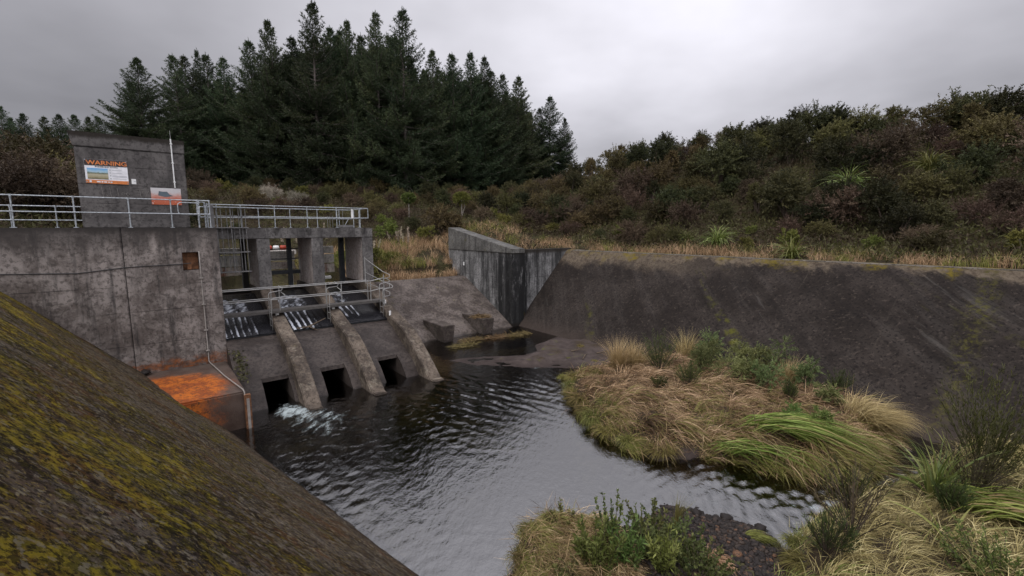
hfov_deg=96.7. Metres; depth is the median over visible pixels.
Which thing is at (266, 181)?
shrub
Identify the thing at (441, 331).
baffle block
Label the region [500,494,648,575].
straw grass
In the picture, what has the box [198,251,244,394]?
conduit
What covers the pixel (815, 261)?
coping
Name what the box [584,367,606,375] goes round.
grass tussock
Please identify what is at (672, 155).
shrub
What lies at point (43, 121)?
pine tree
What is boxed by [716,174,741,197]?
shrub
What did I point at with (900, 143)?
shrub
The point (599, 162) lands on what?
shrub
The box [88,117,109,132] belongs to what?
pine tree
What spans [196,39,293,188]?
pine tree
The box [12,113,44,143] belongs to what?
pine tree
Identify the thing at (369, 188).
shrub
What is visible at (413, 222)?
shrub
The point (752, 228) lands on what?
shrub
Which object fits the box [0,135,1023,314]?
ground
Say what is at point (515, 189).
shrub
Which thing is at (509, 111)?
pine tree
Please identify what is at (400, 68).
pine tree
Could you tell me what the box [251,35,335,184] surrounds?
pine tree
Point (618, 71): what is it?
sky
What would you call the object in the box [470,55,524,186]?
pine tree
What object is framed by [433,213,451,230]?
shrub
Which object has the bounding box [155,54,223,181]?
pine tree
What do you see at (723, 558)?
straw clump
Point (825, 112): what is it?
shrub
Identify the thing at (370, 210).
shrub
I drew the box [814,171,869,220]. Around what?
shrub
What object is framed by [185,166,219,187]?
shrub
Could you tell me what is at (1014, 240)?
shrub
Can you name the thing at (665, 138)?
shrub
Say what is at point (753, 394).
straw grass
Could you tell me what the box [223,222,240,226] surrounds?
shrub
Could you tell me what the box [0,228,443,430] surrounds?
intake dam
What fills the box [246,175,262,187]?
shrub
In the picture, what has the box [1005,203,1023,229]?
shrub
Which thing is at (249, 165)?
pine tree
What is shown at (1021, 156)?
shrub
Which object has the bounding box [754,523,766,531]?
river stone
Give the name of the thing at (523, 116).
pine tree
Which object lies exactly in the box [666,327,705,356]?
straw clump
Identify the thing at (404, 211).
shrub
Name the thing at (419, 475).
water
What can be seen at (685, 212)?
shrub
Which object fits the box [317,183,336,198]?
shrub
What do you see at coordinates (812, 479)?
riffle gravel
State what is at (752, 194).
shrub
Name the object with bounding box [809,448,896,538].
broom bush
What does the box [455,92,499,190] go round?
pine tree
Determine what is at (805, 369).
leafy plant
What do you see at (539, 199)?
shrub
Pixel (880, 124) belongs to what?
shrub
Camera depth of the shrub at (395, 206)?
44.67 m
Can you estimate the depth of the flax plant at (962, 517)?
8.27 m
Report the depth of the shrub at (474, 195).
51.39 m
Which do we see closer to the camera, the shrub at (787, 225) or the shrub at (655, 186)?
the shrub at (787, 225)
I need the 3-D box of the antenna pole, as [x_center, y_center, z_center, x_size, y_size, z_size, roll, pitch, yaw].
[-12.818,-4.849,17.174,0.080,2.100,0.090,-6,10,-38]
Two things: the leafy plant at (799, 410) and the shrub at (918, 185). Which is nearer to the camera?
the leafy plant at (799, 410)
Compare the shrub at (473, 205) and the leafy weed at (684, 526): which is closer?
the leafy weed at (684, 526)
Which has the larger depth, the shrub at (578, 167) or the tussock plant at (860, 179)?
the shrub at (578, 167)
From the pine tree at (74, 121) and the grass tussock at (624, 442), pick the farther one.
the pine tree at (74, 121)
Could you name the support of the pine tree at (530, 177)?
on the ground at (439, 266)
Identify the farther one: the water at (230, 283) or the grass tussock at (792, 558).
the water at (230, 283)
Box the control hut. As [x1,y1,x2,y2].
[66,130,190,227]
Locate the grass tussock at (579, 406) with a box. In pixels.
[572,396,595,418]
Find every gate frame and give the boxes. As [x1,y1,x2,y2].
[220,239,249,289]
[270,238,300,287]
[323,238,345,283]
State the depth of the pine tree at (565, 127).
82.62 m
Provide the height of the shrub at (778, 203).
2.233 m
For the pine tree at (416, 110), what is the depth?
64.25 m
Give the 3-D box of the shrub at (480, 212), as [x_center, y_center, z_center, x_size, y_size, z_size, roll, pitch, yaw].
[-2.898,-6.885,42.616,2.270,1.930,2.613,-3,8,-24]
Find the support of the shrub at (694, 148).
on the ground at (439, 266)
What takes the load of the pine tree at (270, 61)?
on the ground at (439, 266)
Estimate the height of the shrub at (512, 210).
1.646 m
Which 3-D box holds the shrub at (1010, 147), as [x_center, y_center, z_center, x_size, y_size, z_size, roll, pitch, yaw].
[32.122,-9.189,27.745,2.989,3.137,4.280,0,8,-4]
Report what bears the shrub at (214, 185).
on the ground at (439, 266)
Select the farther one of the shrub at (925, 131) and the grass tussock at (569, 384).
the shrub at (925, 131)
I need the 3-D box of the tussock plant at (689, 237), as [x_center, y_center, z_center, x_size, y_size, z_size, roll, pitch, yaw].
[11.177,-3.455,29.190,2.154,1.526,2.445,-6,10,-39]
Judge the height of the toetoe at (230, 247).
2.963 m
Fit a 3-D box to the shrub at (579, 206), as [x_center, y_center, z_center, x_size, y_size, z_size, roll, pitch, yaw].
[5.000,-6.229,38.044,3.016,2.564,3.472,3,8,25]
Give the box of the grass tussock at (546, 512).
[535,507,558,520]
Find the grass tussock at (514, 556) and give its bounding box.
[501,539,528,573]
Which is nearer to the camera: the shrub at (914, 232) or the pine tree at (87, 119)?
the shrub at (914, 232)
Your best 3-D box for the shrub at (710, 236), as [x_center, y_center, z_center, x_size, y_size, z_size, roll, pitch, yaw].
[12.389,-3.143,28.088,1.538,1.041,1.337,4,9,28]
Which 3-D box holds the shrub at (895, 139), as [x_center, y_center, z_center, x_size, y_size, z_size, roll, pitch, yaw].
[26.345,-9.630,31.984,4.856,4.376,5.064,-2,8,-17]
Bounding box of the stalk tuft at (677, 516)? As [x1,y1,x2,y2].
[666,493,694,528]
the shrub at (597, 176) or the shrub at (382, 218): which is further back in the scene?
the shrub at (597, 176)
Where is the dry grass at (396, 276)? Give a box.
[323,218,1023,281]
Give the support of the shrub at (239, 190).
on the ground at (439, 266)
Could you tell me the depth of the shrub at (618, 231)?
33.45 m
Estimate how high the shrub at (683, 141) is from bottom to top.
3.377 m
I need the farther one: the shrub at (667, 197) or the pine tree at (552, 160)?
the pine tree at (552, 160)
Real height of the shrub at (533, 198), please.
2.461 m
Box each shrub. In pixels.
[0,127,74,165]
[0,128,33,151]
[0,145,78,210]
[0,150,77,217]
[10,135,74,164]
[10,157,80,219]
[17,150,79,202]
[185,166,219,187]
[187,178,199,191]
[189,196,203,227]
[199,179,222,190]
[199,186,218,199]
[216,178,234,191]
[221,201,242,215]
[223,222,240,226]
[231,185,249,193]
[237,184,261,197]
[237,184,268,206]
[241,197,272,215]
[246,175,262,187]
[259,182,283,203]
[261,177,281,186]
[264,183,281,196]
[266,194,299,214]
[279,177,298,191]
[286,189,307,205]
[292,195,319,211]
[294,185,308,195]
[316,191,330,204]
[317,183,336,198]
[318,203,334,214]
[322,179,335,190]
[329,210,350,226]
[330,179,358,202]
[331,238,344,247]
[333,249,345,270]
[342,191,364,207]
[356,185,375,198]
[356,205,377,221]
[360,188,386,207]
[362,199,386,212]
[367,176,391,193]
[372,220,398,238]
[373,246,396,268]
[375,213,394,225]
[381,191,400,204]
[386,184,405,201]
[386,202,404,215]
[392,206,411,219]
[399,191,419,205]
[403,215,422,230]
[415,225,434,238]
[417,180,439,198]
[418,198,469,233]
[431,188,451,205]
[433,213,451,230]
[442,183,453,188]
[444,187,471,206]
[445,184,468,203]
[460,200,477,211]
[463,208,473,215]
[467,189,483,203]
[470,205,494,221]
[476,191,500,211]
[485,184,502,198]
[488,206,496,215]
[494,191,524,213]
[497,213,512,224]
[500,180,517,196]
[506,203,522,217]
[507,185,530,195]
[510,191,533,210]
[510,211,535,227]
[511,188,528,204]
[519,177,540,191]
[519,207,552,229]
[522,180,542,208]
[525,186,555,215]
[527,191,542,207]
[532,177,550,188]
[534,217,549,229]
[541,173,570,192]
[542,193,568,209]
[542,202,556,218]
[546,222,559,229]
[550,204,571,222]
[551,174,567,187]
[552,200,588,224]
[558,220,583,235]
[559,193,582,203]
[560,168,583,186]
[561,200,581,217]
[562,170,584,190]
[564,158,588,177]
[566,210,593,230]
[567,190,581,202]
[573,174,615,203]
[577,201,616,225]
[583,157,597,175]
[583,157,600,175]
[583,175,592,188]
[586,174,604,188]
[589,165,614,181]
[592,227,607,241]
[593,191,628,221]
[598,144,626,167]
[603,150,628,173]
[606,165,656,202]
[611,225,625,235]
[612,217,648,244]
[615,171,643,191]
[616,182,649,213]
[617,143,629,154]
[620,205,638,223]
[622,141,653,169]
[624,138,650,165]
[628,159,652,171]
[634,156,677,197]
[635,222,654,236]
[637,196,672,222]
[642,222,668,246]
[643,137,683,170]
[644,179,661,203]
[650,130,677,152]
[650,184,700,219]
[657,179,681,193]
[663,148,680,172]
[663,197,703,226]
[663,226,686,243]
[672,143,685,154]
[673,174,707,192]
[675,136,714,151]
[675,145,695,163]
[680,147,718,177]
[685,143,701,162]
[685,183,724,213]
[687,129,712,147]
[689,138,747,188]
[689,177,718,201]
[695,135,708,150]
[700,230,722,242]
[704,198,737,224]
[711,121,764,155]
[714,129,725,142]
[714,134,775,180]
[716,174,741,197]
[731,161,761,188]
[737,175,769,202]
[737,236,754,248]
[743,116,775,135]
[745,182,765,213]
[745,225,757,234]
[748,127,779,155]
[749,124,786,153]
[754,166,820,219]
[761,185,786,210]
[764,114,815,164]
[767,120,795,146]
[770,212,802,236]
[776,227,799,244]
[779,103,812,123]
[786,201,835,225]
[791,112,817,153]
[798,186,826,206]
[800,98,847,144]
[801,219,840,238]
[804,183,875,227]
[807,167,848,192]
[808,114,857,149]
[809,127,862,170]
[813,102,863,145]
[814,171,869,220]
[817,136,892,175]
[835,162,903,194]
[844,117,938,173]
[848,104,893,133]
[850,132,874,151]
[851,173,922,230]
[856,115,908,139]
[861,234,884,247]
[874,201,932,239]
[879,107,917,123]
[880,103,913,127]
[880,131,918,158]
[889,122,931,142]
[892,166,958,203]
[895,223,952,248]
[897,227,956,252]
[904,93,963,136]
[916,196,962,229]
[921,134,1012,185]
[924,119,952,144]
[925,160,980,198]
[926,132,968,156]
[934,85,1006,132]
[940,107,1023,153]
[950,194,1012,225]
[956,101,992,142]
[975,83,1023,138]
[978,171,1023,214]
[978,208,1023,237]
[979,179,1022,201]
[991,146,1023,184]
[993,120,1023,173]
[994,128,1023,154]
[1004,227,1023,248]
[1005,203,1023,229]
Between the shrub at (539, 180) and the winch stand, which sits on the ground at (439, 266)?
the shrub at (539, 180)
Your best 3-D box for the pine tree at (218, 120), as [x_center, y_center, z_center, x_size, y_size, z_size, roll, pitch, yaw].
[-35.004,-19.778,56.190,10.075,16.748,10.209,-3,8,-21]
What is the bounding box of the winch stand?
[327,209,353,227]
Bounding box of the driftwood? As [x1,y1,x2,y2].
[297,318,325,329]
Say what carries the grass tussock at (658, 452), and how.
on the riverbed
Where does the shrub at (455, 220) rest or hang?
on the ground at (439, 266)
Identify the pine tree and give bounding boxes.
[0,106,16,148]
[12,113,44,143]
[27,115,62,145]
[39,126,59,142]
[50,113,69,146]
[54,114,83,151]
[67,117,95,148]
[69,57,199,183]
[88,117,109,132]
[99,83,147,136]
[131,55,227,187]
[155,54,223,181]
[183,52,235,183]
[186,102,224,181]
[189,55,264,187]
[191,48,204,95]
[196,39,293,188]
[210,79,228,179]
[214,18,325,191]
[230,93,263,187]
[243,68,301,165]
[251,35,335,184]
[264,0,372,192]
[279,53,323,172]
[285,25,384,185]
[302,20,398,193]
[316,35,367,185]
[329,28,356,86]
[338,11,428,193]
[342,33,387,174]
[355,7,460,195]
[357,42,391,165]
[366,55,417,190]
[375,33,423,155]
[384,62,434,192]
[390,38,421,172]
[391,55,441,187]
[403,50,472,187]
[417,73,458,186]
[421,53,493,191]
[429,101,461,184]
[434,71,458,188]
[444,49,510,190]
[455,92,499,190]
[456,76,509,188]
[457,92,480,189]
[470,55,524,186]
[478,81,519,188]
[480,70,526,189]
[495,72,535,190]
[501,104,524,185]
[504,74,555,183]
[512,112,535,181]
[519,100,539,177]
[526,107,562,180]
[531,96,577,184]
[552,118,577,177]
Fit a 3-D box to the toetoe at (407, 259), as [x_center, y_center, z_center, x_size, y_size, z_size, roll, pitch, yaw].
[-7.635,-2.776,32.503,3.361,3.259,3.306,-2,8,-18]
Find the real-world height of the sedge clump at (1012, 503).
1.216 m
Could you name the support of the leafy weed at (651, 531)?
on the riverbed
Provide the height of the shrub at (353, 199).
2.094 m
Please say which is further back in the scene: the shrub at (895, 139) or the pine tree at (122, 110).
the pine tree at (122, 110)
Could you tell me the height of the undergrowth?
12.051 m
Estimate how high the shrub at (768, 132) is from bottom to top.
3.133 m
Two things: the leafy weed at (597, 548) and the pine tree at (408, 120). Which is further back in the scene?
the pine tree at (408, 120)
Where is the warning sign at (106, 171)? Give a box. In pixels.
[83,158,128,184]
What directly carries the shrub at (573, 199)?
on the ground at (439, 266)
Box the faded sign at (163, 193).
[150,188,181,204]
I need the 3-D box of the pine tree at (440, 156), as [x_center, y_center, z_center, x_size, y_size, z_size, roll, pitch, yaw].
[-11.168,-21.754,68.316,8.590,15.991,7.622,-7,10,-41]
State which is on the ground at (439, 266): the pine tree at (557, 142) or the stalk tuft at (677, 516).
the pine tree at (557, 142)
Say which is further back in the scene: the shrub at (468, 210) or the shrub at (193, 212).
the shrub at (468, 210)
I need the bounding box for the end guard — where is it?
[364,257,389,305]
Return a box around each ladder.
[268,285,284,329]
[326,281,340,322]
[379,278,392,315]
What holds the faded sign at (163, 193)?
attached to the control hut
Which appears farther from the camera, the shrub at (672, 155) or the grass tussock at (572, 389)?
the shrub at (672, 155)
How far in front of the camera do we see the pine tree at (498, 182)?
71.02 m
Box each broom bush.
[638,328,678,369]
[651,374,669,387]
[675,358,702,384]
[782,377,799,400]
[801,506,862,559]
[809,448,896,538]
[815,455,890,509]
[822,369,855,391]
[927,424,1023,493]
[929,363,1023,486]
[931,472,977,515]
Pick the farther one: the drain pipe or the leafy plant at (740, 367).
the leafy plant at (740, 367)
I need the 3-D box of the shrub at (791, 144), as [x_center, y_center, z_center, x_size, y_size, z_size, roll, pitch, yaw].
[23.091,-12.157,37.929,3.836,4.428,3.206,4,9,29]
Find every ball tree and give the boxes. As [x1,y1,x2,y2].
[400,192,416,216]
[452,191,470,214]
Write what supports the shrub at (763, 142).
on the ground at (439, 266)
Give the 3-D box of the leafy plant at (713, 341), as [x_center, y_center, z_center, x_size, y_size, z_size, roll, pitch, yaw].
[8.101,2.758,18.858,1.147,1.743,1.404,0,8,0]
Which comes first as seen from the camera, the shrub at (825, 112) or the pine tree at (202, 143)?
the shrub at (825, 112)
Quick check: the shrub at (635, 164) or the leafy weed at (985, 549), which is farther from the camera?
the shrub at (635, 164)
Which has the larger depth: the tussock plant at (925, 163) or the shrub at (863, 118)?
the shrub at (863, 118)
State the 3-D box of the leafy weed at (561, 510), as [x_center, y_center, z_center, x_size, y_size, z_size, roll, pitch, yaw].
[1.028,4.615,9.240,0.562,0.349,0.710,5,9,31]
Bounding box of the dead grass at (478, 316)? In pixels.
[469,312,493,318]
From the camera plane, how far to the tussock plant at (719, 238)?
26.81 m
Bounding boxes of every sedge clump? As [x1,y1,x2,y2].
[704,436,848,483]
[731,412,918,472]
[932,481,1023,530]
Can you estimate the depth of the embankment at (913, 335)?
18.83 m
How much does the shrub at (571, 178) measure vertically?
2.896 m
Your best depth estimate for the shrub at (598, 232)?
33.86 m
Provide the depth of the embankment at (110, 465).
4.51 m
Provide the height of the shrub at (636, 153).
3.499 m
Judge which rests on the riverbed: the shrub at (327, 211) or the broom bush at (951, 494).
the broom bush at (951, 494)
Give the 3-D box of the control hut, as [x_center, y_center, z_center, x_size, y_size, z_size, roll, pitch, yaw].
[-14.438,-3.954,17.390,3.225,3.270,2.185,-6,10,-38]
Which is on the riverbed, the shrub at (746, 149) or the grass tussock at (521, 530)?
the grass tussock at (521, 530)
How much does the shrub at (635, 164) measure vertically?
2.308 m
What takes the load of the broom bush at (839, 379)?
on the riverbed
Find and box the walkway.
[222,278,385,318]
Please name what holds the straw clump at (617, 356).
on the riverbed
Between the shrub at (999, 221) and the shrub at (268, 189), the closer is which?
the shrub at (999, 221)
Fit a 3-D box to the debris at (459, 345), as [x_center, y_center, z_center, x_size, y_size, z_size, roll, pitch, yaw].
[-2.617,3.103,24.746,2.257,0.850,1.237,-5,9,-33]
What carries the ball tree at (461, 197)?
on the ground at (439, 266)
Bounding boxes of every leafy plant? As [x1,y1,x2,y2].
[687,342,714,373]
[693,337,723,367]
[695,326,725,361]
[709,349,758,381]
[719,339,754,370]
[741,345,774,378]
[744,335,797,373]
[746,357,791,389]
[781,398,807,415]
[788,353,824,390]
[806,403,839,430]
[812,379,845,407]
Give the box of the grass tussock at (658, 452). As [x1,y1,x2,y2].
[641,436,684,464]
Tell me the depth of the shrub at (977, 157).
27.38 m
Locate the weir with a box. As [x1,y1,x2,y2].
[374,275,511,342]
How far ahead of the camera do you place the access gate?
17.93 m
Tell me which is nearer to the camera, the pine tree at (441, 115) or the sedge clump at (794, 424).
the sedge clump at (794, 424)
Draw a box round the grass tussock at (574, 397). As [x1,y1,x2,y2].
[563,391,593,406]
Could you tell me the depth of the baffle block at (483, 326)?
27.62 m
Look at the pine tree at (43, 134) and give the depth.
81.84 m
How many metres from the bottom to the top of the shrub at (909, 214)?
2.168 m
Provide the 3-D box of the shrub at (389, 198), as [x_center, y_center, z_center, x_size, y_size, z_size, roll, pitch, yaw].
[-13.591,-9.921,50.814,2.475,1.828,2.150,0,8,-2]
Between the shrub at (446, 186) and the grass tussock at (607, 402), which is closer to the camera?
the grass tussock at (607, 402)
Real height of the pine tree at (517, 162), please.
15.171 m
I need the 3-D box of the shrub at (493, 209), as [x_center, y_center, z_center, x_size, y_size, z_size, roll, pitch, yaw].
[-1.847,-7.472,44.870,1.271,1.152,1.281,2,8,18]
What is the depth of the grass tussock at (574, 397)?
16.39 m
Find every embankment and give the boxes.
[0,292,418,575]
[519,249,1023,447]
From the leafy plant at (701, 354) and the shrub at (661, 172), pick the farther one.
the shrub at (661, 172)
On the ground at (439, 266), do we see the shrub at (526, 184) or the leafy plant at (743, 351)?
the shrub at (526, 184)
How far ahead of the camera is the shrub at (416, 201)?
49.85 m
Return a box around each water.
[221,270,386,291]
[222,293,275,338]
[231,326,954,575]
[274,289,333,329]
[327,285,385,322]
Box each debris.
[446,337,481,349]
[457,336,487,343]
[485,332,510,339]
[505,330,530,336]
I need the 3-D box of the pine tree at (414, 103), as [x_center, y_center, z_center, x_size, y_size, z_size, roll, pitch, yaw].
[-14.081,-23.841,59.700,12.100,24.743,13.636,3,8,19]
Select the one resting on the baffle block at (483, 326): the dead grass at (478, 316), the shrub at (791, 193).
the dead grass at (478, 316)
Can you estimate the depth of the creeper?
16.79 m
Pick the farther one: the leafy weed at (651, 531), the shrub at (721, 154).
the shrub at (721, 154)
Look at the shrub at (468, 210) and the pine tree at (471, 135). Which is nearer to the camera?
the shrub at (468, 210)
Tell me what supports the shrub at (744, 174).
on the ground at (439, 266)
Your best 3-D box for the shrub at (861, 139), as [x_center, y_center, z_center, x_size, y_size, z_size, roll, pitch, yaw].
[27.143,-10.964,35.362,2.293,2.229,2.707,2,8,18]
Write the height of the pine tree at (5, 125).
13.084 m
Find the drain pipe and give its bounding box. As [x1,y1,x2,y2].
[244,393,252,428]
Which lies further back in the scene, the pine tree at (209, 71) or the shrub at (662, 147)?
the pine tree at (209, 71)
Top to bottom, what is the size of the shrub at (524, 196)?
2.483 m
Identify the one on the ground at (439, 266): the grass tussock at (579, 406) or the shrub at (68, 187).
the shrub at (68, 187)
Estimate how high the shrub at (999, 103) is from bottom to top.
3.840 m
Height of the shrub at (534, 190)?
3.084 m
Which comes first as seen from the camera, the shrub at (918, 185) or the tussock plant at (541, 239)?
the shrub at (918, 185)
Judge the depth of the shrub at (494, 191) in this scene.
56.34 m
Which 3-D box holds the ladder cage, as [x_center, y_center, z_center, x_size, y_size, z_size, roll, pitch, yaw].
[-12.389,-2.156,20.071,1.380,3.000,0.340,-6,10,-38]
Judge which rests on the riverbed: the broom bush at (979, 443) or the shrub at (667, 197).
the broom bush at (979, 443)
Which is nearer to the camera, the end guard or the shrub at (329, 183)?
the end guard
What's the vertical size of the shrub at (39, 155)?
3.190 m
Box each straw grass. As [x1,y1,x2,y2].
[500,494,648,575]
[563,345,920,493]
[772,428,1023,575]
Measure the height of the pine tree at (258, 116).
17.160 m
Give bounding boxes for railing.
[0,194,212,227]
[0,204,81,227]
[199,206,347,227]
[207,204,367,227]
[348,209,367,227]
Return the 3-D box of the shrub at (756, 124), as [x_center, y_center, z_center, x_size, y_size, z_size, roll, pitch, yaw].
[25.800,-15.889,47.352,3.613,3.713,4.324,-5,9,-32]
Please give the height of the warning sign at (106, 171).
0.820 m
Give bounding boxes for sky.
[0,0,1023,174]
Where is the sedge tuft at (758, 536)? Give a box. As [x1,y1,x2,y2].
[745,529,781,548]
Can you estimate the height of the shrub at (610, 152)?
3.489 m
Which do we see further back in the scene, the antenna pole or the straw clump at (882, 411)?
the antenna pole
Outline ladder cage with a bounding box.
[210,204,251,273]
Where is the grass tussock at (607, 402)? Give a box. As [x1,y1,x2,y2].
[593,392,621,409]
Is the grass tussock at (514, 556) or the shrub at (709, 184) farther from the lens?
the shrub at (709, 184)
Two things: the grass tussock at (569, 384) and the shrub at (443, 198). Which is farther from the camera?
the shrub at (443, 198)
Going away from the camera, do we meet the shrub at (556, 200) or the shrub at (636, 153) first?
the shrub at (556, 200)
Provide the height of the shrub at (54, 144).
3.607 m
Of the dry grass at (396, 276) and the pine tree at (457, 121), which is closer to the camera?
the dry grass at (396, 276)
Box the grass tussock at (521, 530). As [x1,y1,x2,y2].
[511,516,535,546]
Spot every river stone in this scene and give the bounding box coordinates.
[140,369,149,374]
[691,508,700,515]
[720,513,732,519]
[732,550,742,556]
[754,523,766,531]
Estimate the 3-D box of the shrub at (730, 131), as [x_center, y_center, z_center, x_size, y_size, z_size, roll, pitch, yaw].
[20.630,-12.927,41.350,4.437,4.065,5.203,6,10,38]
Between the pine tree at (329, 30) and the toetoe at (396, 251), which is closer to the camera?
the toetoe at (396, 251)
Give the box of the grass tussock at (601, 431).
[589,420,625,442]
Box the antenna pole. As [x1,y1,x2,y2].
[169,139,175,187]
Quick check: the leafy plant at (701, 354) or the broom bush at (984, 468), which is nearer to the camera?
the broom bush at (984, 468)
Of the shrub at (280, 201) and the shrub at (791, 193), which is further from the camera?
the shrub at (280, 201)
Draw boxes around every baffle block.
[423,318,454,342]
[462,312,493,334]
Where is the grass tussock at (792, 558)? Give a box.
[774,543,810,575]
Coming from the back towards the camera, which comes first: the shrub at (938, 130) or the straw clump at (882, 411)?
the shrub at (938, 130)
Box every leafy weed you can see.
[544,497,574,525]
[551,552,610,575]
[570,513,629,575]
[593,489,638,539]
[593,502,689,569]
[606,512,648,570]
[624,497,674,539]
[625,506,710,570]
[645,524,684,573]
[649,530,740,575]
[933,515,1023,575]
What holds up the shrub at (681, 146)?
on the ground at (439, 266)
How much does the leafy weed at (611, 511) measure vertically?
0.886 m
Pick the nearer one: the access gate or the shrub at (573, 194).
the access gate
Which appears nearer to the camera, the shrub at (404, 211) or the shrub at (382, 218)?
the shrub at (382, 218)
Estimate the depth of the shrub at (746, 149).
36.44 m
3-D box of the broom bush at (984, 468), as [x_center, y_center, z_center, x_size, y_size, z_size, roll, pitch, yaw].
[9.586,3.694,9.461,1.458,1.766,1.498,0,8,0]
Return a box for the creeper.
[227,350,250,382]
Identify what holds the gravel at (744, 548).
on the riverbed
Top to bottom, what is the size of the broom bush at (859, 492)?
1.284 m
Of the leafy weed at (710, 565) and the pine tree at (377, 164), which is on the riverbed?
the leafy weed at (710, 565)
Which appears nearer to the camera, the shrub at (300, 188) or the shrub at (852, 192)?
the shrub at (852, 192)
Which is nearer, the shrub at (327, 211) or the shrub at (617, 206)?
the shrub at (617, 206)
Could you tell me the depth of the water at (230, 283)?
27.16 m
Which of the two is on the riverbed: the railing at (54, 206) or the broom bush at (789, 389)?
the broom bush at (789, 389)
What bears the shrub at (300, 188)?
on the ground at (439, 266)
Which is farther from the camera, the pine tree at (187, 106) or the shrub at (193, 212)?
the pine tree at (187, 106)
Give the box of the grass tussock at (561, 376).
[557,372,567,379]
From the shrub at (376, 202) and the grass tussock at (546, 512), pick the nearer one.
the grass tussock at (546, 512)
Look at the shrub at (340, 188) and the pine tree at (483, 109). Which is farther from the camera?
the pine tree at (483, 109)
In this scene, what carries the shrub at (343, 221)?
on the ground at (439, 266)
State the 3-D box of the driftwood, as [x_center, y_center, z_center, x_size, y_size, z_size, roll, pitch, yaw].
[-8.794,1.640,19.959,1.422,0.430,0.498,-7,10,-42]
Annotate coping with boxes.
[573,250,1023,270]
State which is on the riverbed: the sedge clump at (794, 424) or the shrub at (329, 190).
the sedge clump at (794, 424)
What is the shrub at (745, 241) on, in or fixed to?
on the ground at (439, 266)
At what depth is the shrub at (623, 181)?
40.04 m
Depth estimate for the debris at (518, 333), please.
27.35 m
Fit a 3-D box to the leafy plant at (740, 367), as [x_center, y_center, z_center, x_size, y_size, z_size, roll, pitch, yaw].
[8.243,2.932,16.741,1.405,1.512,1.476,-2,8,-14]
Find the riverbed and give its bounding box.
[451,337,1023,575]
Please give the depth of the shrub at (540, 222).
38.83 m
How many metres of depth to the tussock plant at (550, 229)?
37.20 m
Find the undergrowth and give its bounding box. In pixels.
[0,126,1023,265]
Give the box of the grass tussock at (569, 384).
[562,379,574,388]
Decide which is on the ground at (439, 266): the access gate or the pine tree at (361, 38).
the pine tree at (361, 38)
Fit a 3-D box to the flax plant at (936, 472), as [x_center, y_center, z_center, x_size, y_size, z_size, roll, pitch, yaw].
[8.959,3.753,9.596,2.434,1.669,2.423,0,8,0]
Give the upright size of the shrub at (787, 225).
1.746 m
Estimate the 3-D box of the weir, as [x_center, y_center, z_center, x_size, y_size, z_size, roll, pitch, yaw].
[-5.424,1.712,29.324,8.730,4.100,8.500,-6,10,-38]
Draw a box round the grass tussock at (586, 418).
[576,402,604,431]
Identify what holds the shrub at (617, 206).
on the ground at (439, 266)
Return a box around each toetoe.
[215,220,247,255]
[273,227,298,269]
[373,238,394,275]
[385,227,413,259]
[391,226,426,267]
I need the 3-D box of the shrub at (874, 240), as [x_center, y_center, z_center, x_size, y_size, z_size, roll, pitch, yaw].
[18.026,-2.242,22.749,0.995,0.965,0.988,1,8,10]
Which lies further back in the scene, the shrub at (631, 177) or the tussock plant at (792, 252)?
the shrub at (631, 177)
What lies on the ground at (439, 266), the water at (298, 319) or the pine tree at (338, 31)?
the pine tree at (338, 31)
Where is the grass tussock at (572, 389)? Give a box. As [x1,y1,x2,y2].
[558,385,578,397]
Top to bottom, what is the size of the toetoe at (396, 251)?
2.667 m
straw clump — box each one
[595,334,646,368]
[617,336,664,368]
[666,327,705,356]
[704,540,740,575]
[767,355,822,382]
[834,376,933,439]
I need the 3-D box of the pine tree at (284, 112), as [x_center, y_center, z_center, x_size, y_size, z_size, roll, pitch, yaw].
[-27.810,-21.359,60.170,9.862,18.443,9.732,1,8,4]
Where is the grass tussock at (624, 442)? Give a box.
[612,427,647,452]
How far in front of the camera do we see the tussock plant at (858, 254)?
21.48 m
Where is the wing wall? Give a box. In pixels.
[448,227,572,326]
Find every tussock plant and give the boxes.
[536,231,548,242]
[540,221,558,231]
[670,229,698,244]
[696,217,747,248]
[767,235,816,259]
[818,155,884,187]
[845,248,872,259]
[899,145,960,174]
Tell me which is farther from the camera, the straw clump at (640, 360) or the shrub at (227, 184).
the shrub at (227, 184)
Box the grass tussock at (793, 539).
[776,526,809,552]
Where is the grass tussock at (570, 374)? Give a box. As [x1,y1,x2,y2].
[563,368,583,381]
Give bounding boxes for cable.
[0,263,189,274]
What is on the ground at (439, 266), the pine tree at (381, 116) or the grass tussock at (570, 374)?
the pine tree at (381, 116)
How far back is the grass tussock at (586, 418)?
14.70 m
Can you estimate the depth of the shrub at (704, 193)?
33.89 m
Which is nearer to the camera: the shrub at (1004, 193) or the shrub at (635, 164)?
the shrub at (1004, 193)
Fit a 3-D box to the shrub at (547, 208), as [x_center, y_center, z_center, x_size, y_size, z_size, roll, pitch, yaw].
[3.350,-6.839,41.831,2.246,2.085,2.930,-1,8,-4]
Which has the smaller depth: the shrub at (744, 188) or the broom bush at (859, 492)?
the broom bush at (859, 492)
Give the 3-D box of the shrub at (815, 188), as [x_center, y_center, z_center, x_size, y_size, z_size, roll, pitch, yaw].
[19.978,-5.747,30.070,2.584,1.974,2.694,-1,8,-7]
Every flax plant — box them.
[865,426,1009,505]
[873,428,1013,488]
[881,495,1023,557]
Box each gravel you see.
[621,503,807,575]
[695,471,849,519]
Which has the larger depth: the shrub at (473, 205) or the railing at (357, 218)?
the shrub at (473, 205)
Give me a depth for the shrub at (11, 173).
18.13 m
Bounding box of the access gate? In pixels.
[177,201,208,227]
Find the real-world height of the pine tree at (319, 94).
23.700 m

